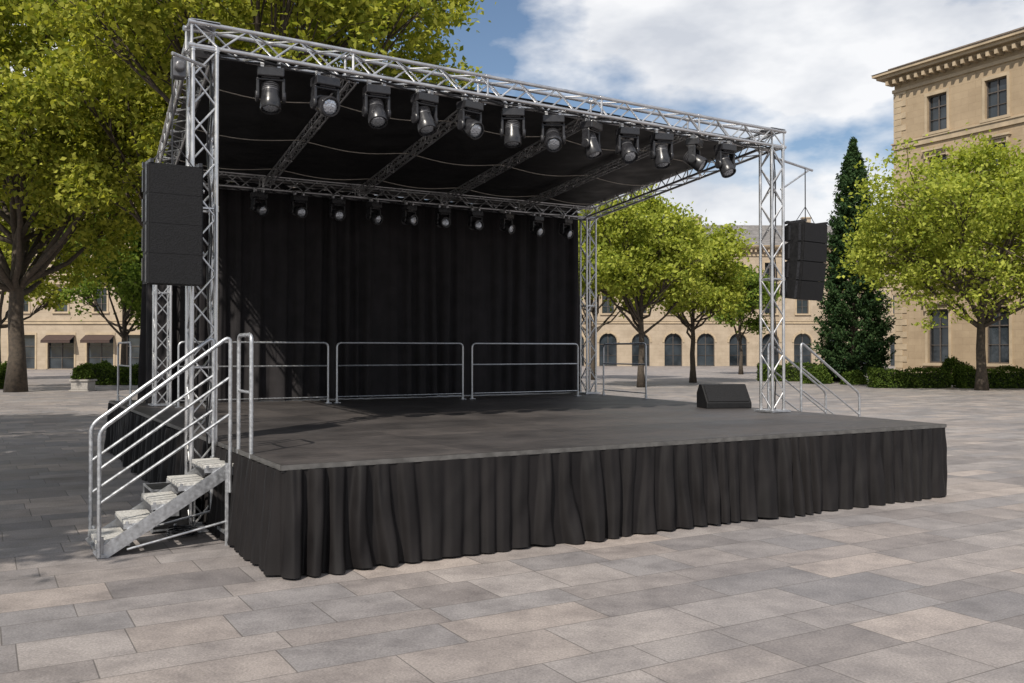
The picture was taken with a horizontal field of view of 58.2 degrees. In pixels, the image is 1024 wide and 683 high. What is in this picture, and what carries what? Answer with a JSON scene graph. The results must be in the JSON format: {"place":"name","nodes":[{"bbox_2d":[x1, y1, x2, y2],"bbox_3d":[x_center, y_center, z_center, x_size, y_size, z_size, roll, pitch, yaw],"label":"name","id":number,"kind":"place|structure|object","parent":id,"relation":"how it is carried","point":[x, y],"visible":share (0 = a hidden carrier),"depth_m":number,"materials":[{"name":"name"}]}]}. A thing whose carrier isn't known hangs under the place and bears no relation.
{"place":"outdoors","nodes":[
{"label":"outdoors","id":0,"kind":"place"},
{"bbox_2d":[0,366,1023,682],"bbox_3d":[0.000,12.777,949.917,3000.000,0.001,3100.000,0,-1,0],"label":"ground","id":1,"kind":"structure","parent":0,"point":[930,590],"depth_m":7.65,"materials":[{"name":"stone"}]},
{"bbox_2d":[0,369,5,388],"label":"box hedge","id":2,"kind":"object","parent":1,"relation":"on","point":[2,375],"visible":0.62,"depth_m":49.53,"materials":[{"name":"green plant"}]},
{"bbox_2d":[0,361,6,368],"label":"shrub","id":3,"kind":"object","parent":1,"relation":"on","point":[3,365],"visible":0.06,"depth_m":53.75,"materials":[{"name":"green plant"}]},
{"bbox_2d":[0,174,84,362],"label":"deciduous tree","id":4,"kind":"object","parent":1,"relation":"on","point":[50,299],"visible":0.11,"depth_m":66.12,"materials":[{"name":"green plant"}]},
{"bbox_2d":[0,212,139,368],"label":"walls","id":5,"kind":"structure","parent":1,"relation":"on","point":[42,330],"depth_m":105.19,"materials":[{"name":"stone"}]},
{"bbox_2d":[3,203,141,368],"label":"stone trim","id":6,"kind":"structure","parent":5,"relation":"attached to","point":[66,321],"depth_m":105.05,"materials":[{"name":"stone"}]},
{"bbox_2d":[40,335,113,342],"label":"awnings","id":7,"kind":"object","parent":6,"relation":"attached to","point":[84,339],"visible":0.41,"depth_m":104.10,"materials":[{"name":"fabric"}]},
{"bbox_2d":[23,254,139,368],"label":"window frames","id":8,"kind":"structure","parent":5,"relation":"attached to","point":[62,357],"depth_m":105.35,"materials":[{"name":"brown wood"}]},
{"bbox_2d":[24,254,139,367],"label":"window glass","id":9,"kind":"object","parent":5,"relation":"in","point":[68,349],"visible":0.13,"depth_m":105.43,"materials":[{"name":"black glass"}]},
{"bbox_2d":[69,379,96,391],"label":"stone planter","id":10,"kind":"object","parent":1,"relation":"on","point":[82,385],"visible":0.99,"depth_m":46.55,"materials":[{"name":"stone"}]},
{"bbox_2d":[70,362,94,378],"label":"shrub","id":11,"kind":"object","parent":10,"relation":"in","point":[83,371],"visible":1,"depth_m":46.70,"materials":[{"name":"green plant"}]},
{"bbox_2d":[0,0,168,391],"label":"deciduous tree","id":12,"kind":"object","parent":1,"relation":"on","point":[27,148],"visible":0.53,"depth_m":44.47,"materials":[{"name":"green plant"}]},
{"bbox_2d":[43,208,142,368],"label":"deciduous tree","id":13,"kind":"object","parent":1,"relation":"on","point":[127,290],"visible":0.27,"depth_m":62.17,"materials":[{"name":"green plant"}]},
{"bbox_2d":[79,361,138,384],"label":"box hedge","id":14,"kind":"object","parent":1,"relation":"on","point":[105,374],"visible":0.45,"depth_m":55.35,"materials":[{"name":"green plant"}]},
{"bbox_2d":[5,0,249,227],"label":"deciduous tree","id":15,"kind":"object","parent":1,"relation":"on","point":[97,101],"visible":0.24,"depth_m":38.77,"materials":[{"name":"green plant"}]},
{"bbox_2d":[143,482,194,532],"bbox_3d":[-3.898,1.864,10.447,0.468,0.470,0.594,0,-1,-30],"label":"flight case","id":16,"kind":"object","parent":1,"relation":"on","point":[157,487],"visible":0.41,"depth_m":10.25,"materials":[{"name":"metal"}]},
{"bbox_2d":[85,333,253,558],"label":"metal stairs","id":17,"kind":"structure","parent":1,"relation":"on","point":[113,537],"depth_m":9.45,"materials":[{"name":"metal"}]},
{"bbox_2d":[0,0,496,112],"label":"deciduous tree","id":18,"kind":"object","parent":1,"relation":"on","point":[366,23],"visible":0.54,"depth_m":31.81,"materials":[{"name":"green plant"}]},
{"bbox_2d":[148,18,790,532],"bbox_3d":[-0.902,-0.668,16.112,10.935,5.702,7.760,0,-1,-30],"label":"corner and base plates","id":19,"kind":"object","parent":1,"relation":"on","point":[198,50],"visible":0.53,"depth_m":10.54,"materials":[{"name":"metal"}]},
{"bbox_2d":[152,46,785,529],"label":"towers","id":20,"kind":"structure","parent":19,"relation":"on","point":[214,178],"depth_m":15.12,"materials":[{"name":"metal"}]},
{"bbox_2d":[171,56,185,80],"bbox_3d":[-3.708,-3.034,10.223,0.140,0.220,0.300,0,-1,-30],"label":"chain hoist","id":21,"kind":"object","parent":20,"relation":"attached to","point":[179,68],"visible":0.92,"depth_m":10.14,"materials":[{"name":"grey metal"}]},
{"bbox_2d":[171,51,812,255],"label":"speaker brackets","id":22,"kind":"object","parent":20,"relation":"attached to","point":[204,66],"visible":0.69,"depth_m":10.33,"materials":[{"name":"metal"}]},
{"bbox_2d":[141,55,202,285],"bbox_3d":[-3.626,-1.825,9.806,0.574,2.447,0.441,0,-1,-33],"label":"line array speaker","id":23,"kind":"object","parent":22,"relation":"attached to","point":[172,221],"visible":1,"depth_m":9.62},
{"bbox_2d":[780,168,827,300],"bbox_3d":[4.935,-1.813,15.633,0.664,2.240,0.579,0,-1,-36],"label":"line array speaker","id":24,"kind":"object","parent":22,"relation":"hanging from","point":[805,255],"visible":0.92,"depth_m":15.41},
{"bbox_2d":[155,18,786,219],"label":"horizontal trusses","id":25,"kind":"object","parent":19,"relation":"attached to","point":[190,30],"visible":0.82,"depth_m":14.02,"materials":[{"name":"metal"}]},
{"bbox_2d":[250,188,268,216],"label":"moving head light","id":26,"kind":"object","parent":25,"relation":"hanging from","point":[260,209],"visible":1,"depth_m":17.76,"materials":[{"name":"black plastic"}]},
{"bbox_2d":[255,62,285,114],"bbox_3d":[-2.830,-2.982,10.787,0.352,0.608,0.296,0,-1,-16],"label":"moving head light","id":27,"kind":"object","parent":25,"relation":"hanging from","point":[271,79],"visible":1,"depth_m":10.72,"materials":[{"name":"black plastic"}]},
{"bbox_2d":[290,191,307,217],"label":"moving head light","id":28,"kind":"object","parent":25,"relation":"hanging from","point":[300,211],"visible":1,"depth_m":18.16,"materials":[{"name":"black plastic"}]},
{"bbox_2d":[310,70,339,116],"bbox_3d":[-2.257,-2.991,11.146,0.352,0.583,0.372,0,-1,-36],"label":"moving head light","id":29,"kind":"object","parent":25,"relation":"attached to","point":[328,106],"visible":1,"depth_m":11.06,"materials":[{"name":"black plastic"}]},
{"bbox_2d":[329,195,345,220],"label":"moving head light","id":30,"kind":"object","parent":25,"relation":"hanging from","point":[337,214],"visible":1,"depth_m":18.55,"materials":[{"name":"black plastic"}]},
{"bbox_2d":[137,177,580,402],"bbox_3d":[-2.667,-1.000,20.101,10.162,4.432,0.967,0,-1,-28],"label":"backdrop curtain","id":31,"kind":"object","parent":25,"relation":"hanging from","point":[317,273],"visible":0.79,"depth_m":19.83,"materials":[{"name":"fabric"}]},
{"bbox_2d":[366,198,382,224],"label":"moving head light","id":32,"kind":"object","parent":25,"relation":"hanging from","point":[376,218],"visible":1,"depth_m":18.94,"materials":[{"name":"black plastic"}]},
{"bbox_2d":[362,80,390,128],"bbox_3d":[-1.691,-2.968,11.505,0.352,0.620,0.347,0,-1,-25],"label":"moving head light","id":33,"kind":"object","parent":25,"relation":"hanging from","point":[379,116],"visible":1,"depth_m":11.44,"materials":[{"name":"black plastic"}]},
{"bbox_2d":[401,201,417,225],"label":"moving head light","id":34,"kind":"object","parent":25,"relation":"hanging from","point":[406,219],"visible":1,"depth_m":19.33,"materials":[{"name":"black plastic"}]},
{"bbox_2d":[411,86,438,135],"bbox_3d":[-1.121,-2.965,11.866,0.352,0.617,0.332,1,-1,-39],"label":"moving head light","id":35,"kind":"object","parent":25,"relation":"hanging from","point":[424,118],"visible":1,"depth_m":11.79,"materials":[{"name":"black plastic"}]},
{"bbox_2d":[435,204,450,227],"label":"moving head light","id":36,"kind":"object","parent":25,"relation":"hanging from","point":[444,222],"visible":1,"depth_m":19.73,"materials":[{"name":"black plastic"}]},
{"bbox_2d":[179,86,714,203],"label":"straps","id":37,"kind":"object","parent":25,"relation":"attached to","point":[408,153],"visible":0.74,"depth_m":16.15,"materials":[{"name":"black fabric"}]},
{"bbox_2d":[164,43,763,210],"bbox_3d":[-1.010,-3.302,16.604,10.472,0.153,7.918,0,-1,-30],"label":"roof tarp","id":38,"kind":"object","parent":25,"relation":"attached to","point":[344,128],"visible":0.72,"depth_m":15.72,"materials":[{"name":"black fabric"}]},
{"bbox_2d":[456,94,483,139],"bbox_3d":[-0.551,-2.970,12.224,0.352,0.600,0.383,1,-1,-41],"label":"moving head light","id":39,"kind":"object","parent":25,"relation":"hanging from","point":[471,128],"visible":1,"depth_m":12.14,"materials":[{"name":"black plastic"}]},
{"bbox_2d":[468,207,483,229],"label":"moving head light","id":40,"kind":"object","parent":25,"relation":"hanging from","point":[476,224],"visible":1,"depth_m":20.12,"materials":[{"name":"black plastic"}]},
{"bbox_2d":[499,210,514,233],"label":"moving head light","id":41,"kind":"object","parent":25,"relation":"hanging from","point":[509,226],"visible":1,"depth_m":20.51,"materials":[{"name":"black plastic"}]},
{"bbox_2d":[500,103,525,147],"bbox_3d":[0.010,-2.965,12.584,0.352,0.602,0.275,0,-1,-5],"label":"moving head light","id":42,"kind":"object","parent":25,"relation":"hanging from","point":[513,118],"visible":1,"depth_m":12.52,"materials":[{"name":"black plastic"}]},
{"bbox_2d":[529,212,544,236],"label":"moving head light","id":43,"kind":"object","parent":25,"relation":"hanging from","point":[537,230],"visible":1,"depth_m":20.92,"materials":[{"name":"black plastic"}]},
{"bbox_2d":[540,110,565,151],"bbox_3d":[0.578,-2.956,12.940,0.352,0.612,0.382,0,-1,-2],"label":"moving head light","id":44,"kind":"object","parent":25,"relation":"hanging from","point":[554,141],"visible":0.99,"depth_m":12.87,"materials":[{"name":"black plastic"}]},
{"bbox_2d":[559,215,573,238],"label":"moving head light","id":45,"kind":"object","parent":25,"relation":"hanging from","point":[567,232],"visible":1,"depth_m":21.31,"materials":[{"name":"black plastic"}]},
{"bbox_2d":[580,115,602,158],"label":"moving head light","id":46,"kind":"object","parent":25,"relation":"hanging from","point":[590,138],"visible":1,"depth_m":13.21,"materials":[{"name":"black plastic"}]},
{"bbox_2d":[615,123,639,163],"bbox_3d":[1.718,-2.944,13.659,0.352,0.619,0.369,0,-1,-18],"label":"moving head light","id":47,"kind":"object","parent":25,"relation":"hanging from","point":[627,149],"visible":1,"depth_m":13.59,"materials":[{"name":"black plastic"}]},
{"bbox_2d":[650,128,673,168],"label":"moving head light","id":48,"kind":"object","parent":25,"relation":"hanging from","point":[661,154],"visible":1,"depth_m":13.96,"materials":[{"name":"black plastic"}]},
{"bbox_2d":[683,133,707,171],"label":"moving head light","id":49,"kind":"object","parent":25,"relation":"attached to","point":[694,159],"visible":1,"depth_m":14.27,"materials":[{"name":"black plastic"}]},
{"bbox_2d":[714,140,736,177],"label":"moving head light","id":50,"kind":"object","parent":25,"relation":"hanging from","point":[725,164],"visible":1,"depth_m":14.67,"materials":[{"name":"black plastic"}]},
{"bbox_2d":[166,51,776,537],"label":"power cables","id":51,"kind":"object","parent":1,"relation":"on","point":[170,531],"visible":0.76,"depth_m":11.54,"materials":[{"name":"black plastic"}]},
{"bbox_2d":[104,392,946,578],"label":"stage platform","id":52,"kind":"structure","parent":1,"relation":"on","point":[319,486],"depth_m":10.33,"materials":[{"name":"fabric"}]},
{"bbox_2d":[115,341,131,405],"bbox_3d":[-7.581,0.604,17.980,0.100,1.200,1.920,0,-1,-30],"label":"guard rail","id":53,"kind":"object","parent":52,"relation":"on","point":[130,379],"visible":0.94,"depth_m":17.47,"materials":[{"name":"metal"}]},
{"bbox_2d":[175,341,330,407],"bbox_3d":[-4.801,0.596,17.276,2.910,1.200,0.100,0,-1,-30],"label":"guard rail","id":54,"kind":"object","parent":52,"relation":"on","point":[179,367],"visible":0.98,"depth_m":17.47,"materials":[{"name":"metal"}]},
{"bbox_2d":[333,342,463,402],"bbox_3d":[-2.238,0.613,18.756,2.890,1.200,0.100,0,-1,-30],"label":"guard rail","id":55,"kind":"object","parent":52,"relation":"on","point":[337,396],"visible":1,"depth_m":18.73,"materials":[{"name":"metal"}]},
{"bbox_2d":[469,343,580,398],"bbox_3d":[0.325,0.630,20.235,2.830,1.200,0.100,0,-1,-30],"label":"guard rail","id":56,"kind":"object","parent":52,"relation":"on","point":[472,364],"visible":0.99,"depth_m":20.25,"materials":[{"name":"metal"}]},
{"bbox_2d":[600,343,649,398],"bbox_3d":[2.490,0.632,20.475,0.100,1.200,1.983,0,-1,-23],"label":"guard rail","id":57,"kind":"object","parent":52,"relation":"on","point":[603,391],"visible":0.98,"depth_m":20.23,"materials":[{"name":"metal"}]},
{"bbox_2d":[697,384,751,408],"bbox_3d":[3.827,0.976,16.517,0.890,0.420,0.500,0,-1,-10],"label":"stage monitor speaker","id":58,"kind":"object","parent":52,"relation":"on","point":[714,396],"visible":1,"depth_m":16.35},
{"bbox_2d":[578,210,647,379],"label":"deciduous tree","id":59,"kind":"object","parent":1,"relation":"on","point":[599,328],"visible":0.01,"depth_m":65.96,"materials":[{"name":"green plant"}]},
{"bbox_2d":[578,184,722,387],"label":"deciduous tree","id":60,"kind":"object","parent":1,"relation":"on","point":[659,241],"visible":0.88,"depth_m":49.96,"materials":[{"name":"green plant"}]},
{"bbox_2d":[630,211,762,382],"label":"deciduous tree","id":61,"kind":"object","parent":1,"relation":"on","point":[728,248],"visible":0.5,"depth_m":58.15,"materials":[{"name":"green plant"}]},
{"bbox_2d":[582,216,895,365],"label":"arcaded palace","id":62,"kind":"structure","parent":1,"relation":"on","point":[667,340],"depth_m":129.61,"materials":[{"name":"stone"}]},
{"bbox_2d":[582,263,895,365],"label":"window frames","id":63,"kind":"structure","parent":62,"relation":"in","point":[705,344],"depth_m":129.73,"materials":[{"name":"brown wood"}]},
{"bbox_2d":[582,263,895,365],"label":"window glass","id":64,"kind":"structure","parent":62,"relation":"in","point":[672,352],"depth_m":129.73,"materials":[{"name":"black glass"}]},
{"bbox_2d":[708,262,781,373],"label":"deciduous tree","id":65,"kind":"object","parent":1,"relation":"on","point":[751,324],"visible":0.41,"depth_m":80.67,"materials":[{"name":"green plant"}]},
{"bbox_2d":[756,361,848,380],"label":"box hedge","id":66,"kind":"object","parent":1,"relation":"on","point":[792,373],"visible":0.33,"depth_m":62.42,"materials":[{"name":"green plant"}]},
{"bbox_2d":[767,343,860,416],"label":"metal stairs","id":67,"kind":"structure","parent":1,"relation":"on","point":[858,413],"depth_m":16.26,"materials":[{"name":"metal"}]},
{"bbox_2d":[798,363,832,383],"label":"shrub","id":68,"kind":"object","parent":1,"relation":"on","point":[821,373],"visible":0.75,"depth_m":57.50,"materials":[{"name":"green plant"}]},
{"bbox_2d":[839,370,867,384],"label":"shrub","id":69,"kind":"object","parent":1,"relation":"on","point":[856,377],"visible":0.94,"depth_m":56.06,"materials":[{"name":"green plant"}]},
{"bbox_2d":[808,136,900,381],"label":"conifer tree","id":70,"kind":"object","parent":1,"relation":"on","point":[844,323],"visible":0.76,"depth_m":59.20,"materials":[{"name":"green plant"}]},
{"bbox_2d":[866,365,953,387],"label":"box hedge","id":71,"kind":"object","parent":1,"relation":"on","point":[927,377],"visible":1,"depth_m":50.85,"materials":[{"name":"green plant"}]},
{"bbox_2d":[830,122,1023,390],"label":"deciduous tree","id":72,"kind":"object","parent":1,"relation":"on","point":[927,239],"visible":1,"depth_m":46.16,"materials":[{"name":"green plant"}]},
{"bbox_2d":[872,26,1023,372],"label":"sandstone palace","id":73,"kind":"structure","parent":1,"relation":"on","point":[977,85],"depth_m":65.64,"materials":[{"name":"stone"}]},
{"bbox_2d":[929,76,1008,363],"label":"window frames","id":74,"kind":"structure","parent":73,"relation":"in","point":[998,79],"depth_m":63.92,"materials":[{"name":"brown wood"}]},
{"bbox_2d":[931,78,1008,361],"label":"window glass","id":75,"kind":"structure","parent":73,"relation":"in","point":[993,330],"depth_m":63.84,"materials":[{"name":"black glass"}]},
{"bbox_2d":[941,356,972,383],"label":"shrub","id":76,"kind":"object","parent":1,"relation":"on","point":[948,364],"visible":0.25,"depth_m":55.63,"materials":[{"name":"green plant"}]},
{"bbox_2d":[952,364,1023,388],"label":"box hedge","id":77,"kind":"object","parent":1,"relation":"on","point":[1004,377],"visible":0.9,"depth_m":50.39,"materials":[{"name":"green plant"}]},
{"bbox_2d":[9,0,1023,225],"label":"sky","id":78,"kind":"structure","parent":0,"point":[804,68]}
]}

